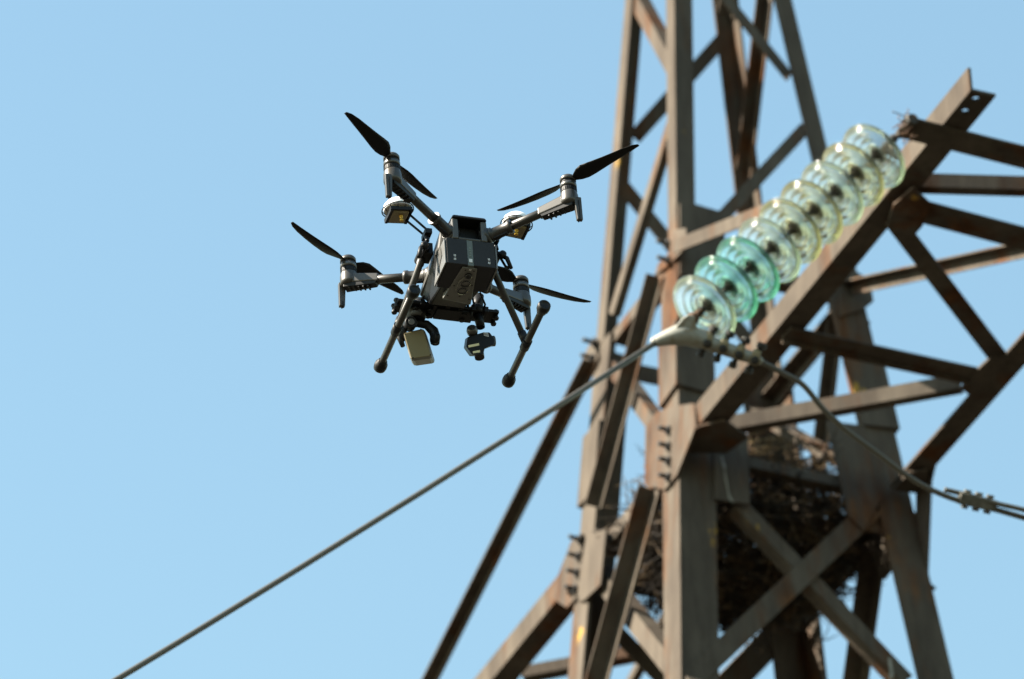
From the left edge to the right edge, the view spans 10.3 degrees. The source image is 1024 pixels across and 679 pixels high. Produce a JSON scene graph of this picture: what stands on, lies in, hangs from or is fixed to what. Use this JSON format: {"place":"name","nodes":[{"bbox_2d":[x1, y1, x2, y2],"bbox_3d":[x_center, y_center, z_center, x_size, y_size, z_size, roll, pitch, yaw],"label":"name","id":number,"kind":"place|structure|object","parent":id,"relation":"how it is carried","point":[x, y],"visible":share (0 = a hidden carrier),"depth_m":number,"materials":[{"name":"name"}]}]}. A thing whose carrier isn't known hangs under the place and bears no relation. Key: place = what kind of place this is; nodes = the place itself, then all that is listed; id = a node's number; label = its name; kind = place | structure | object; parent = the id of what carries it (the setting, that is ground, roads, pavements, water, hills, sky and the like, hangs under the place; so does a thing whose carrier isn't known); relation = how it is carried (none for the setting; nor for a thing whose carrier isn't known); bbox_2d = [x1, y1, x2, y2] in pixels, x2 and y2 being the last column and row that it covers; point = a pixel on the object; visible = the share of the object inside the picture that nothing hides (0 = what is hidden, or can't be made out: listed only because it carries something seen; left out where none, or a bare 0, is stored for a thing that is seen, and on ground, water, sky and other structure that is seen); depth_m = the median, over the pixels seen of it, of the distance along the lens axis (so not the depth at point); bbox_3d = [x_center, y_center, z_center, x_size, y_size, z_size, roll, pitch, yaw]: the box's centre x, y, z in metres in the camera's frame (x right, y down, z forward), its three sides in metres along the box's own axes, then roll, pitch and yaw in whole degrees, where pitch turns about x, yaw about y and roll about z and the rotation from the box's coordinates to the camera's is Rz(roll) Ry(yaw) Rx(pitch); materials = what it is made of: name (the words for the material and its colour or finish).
{"place":"outdoors","nodes":[
{"label":"outdoors","id":0,"kind":"place"},
{"bbox_2d":[291,112,638,387],"bbox_3d":[-0.112,-0.183,14.501,0.858,0.405,0.742,7,-37,-15],"label":"quadcopter drone","id":1,"kind":"object","parent":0,"point":[462,269],"visible":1,"depth_m":14.51,"materials":[{"name":"grey plastic"}]},
{"bbox_2d":[0,0,1023,678],"label":"sky","id":2,"kind":"structure","parent":0,"point":[192,413],"materials":[{"name":"blue"}]},
{"bbox_2d":[422,0,1023,678],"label":"lattice tower","id":3,"kind":"structure","parent":0,"point":[700,462],"depth_m":21.54,"materials":[{"name":"metal"}]},
{"bbox_2d":[592,427,885,674],"bbox_3d":[0.885,0.793,21.787,1.151,0.684,1.125,-3,-34,0],"label":"bird nest","id":4,"kind":"object","parent":3,"relation":"on","point":[750,574],"visible":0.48,"depth_m":21.57,"materials":[{"name":"brown wood"}]},
{"bbox_2d":[673,109,918,339],"bbox_3d":[0.961,-0.393,19.260,0.912,1.007,0.266,9,-35,-17],"label":"insulator string","id":5,"kind":"object","parent":3,"relation":"hanging from","point":[793,228],"visible":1,"depth_m":19.19,"materials":[{"name":"clear glass"}]},
{"bbox_2d":[650,315,766,373],"bbox_3d":[0.652,0.013,18.827,0.383,0.177,0.104,3,-34,-9],"label":"strain clamp","id":6,"kind":"object","parent":5,"relation":"attached to","point":[686,331],"visible":1,"depth_m":18.82,"materials":[{"name":"metal"}]},
{"bbox_2d":[112,342,655,678],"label":"conductor wire","id":7,"kind":"object","parent":6,"relation":"attached to","point":[369,524],"visible":1,"depth_m":17.98,"materials":[{"name":"metal"}]},
{"bbox_2d":[761,360,1023,520],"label":"jumper cable","id":8,"kind":"object","parent":6,"relation":"attached to","point":[846,429],"visible":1,"depth_m":18.90,"materials":[{"name":"metal"}]},
{"bbox_2d":[944,487,1023,511],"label":"tail cable","id":9,"kind":"object","parent":8,"relation":"attached to","point":[992,502],"visible":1,"depth_m":18.95,"materials":[{"name":"metal"}]},
{"bbox_2d":[957,489,996,514],"bbox_3d":[1.551,0.541,18.967,0.136,0.077,0.058,7,-35,-13],"label":"groove connector","id":10,"kind":"object","parent":9,"relation":"attached to","point":[966,500],"visible":1,"depth_m":18.95,"materials":[{"name":"grey metal"}]}
]}

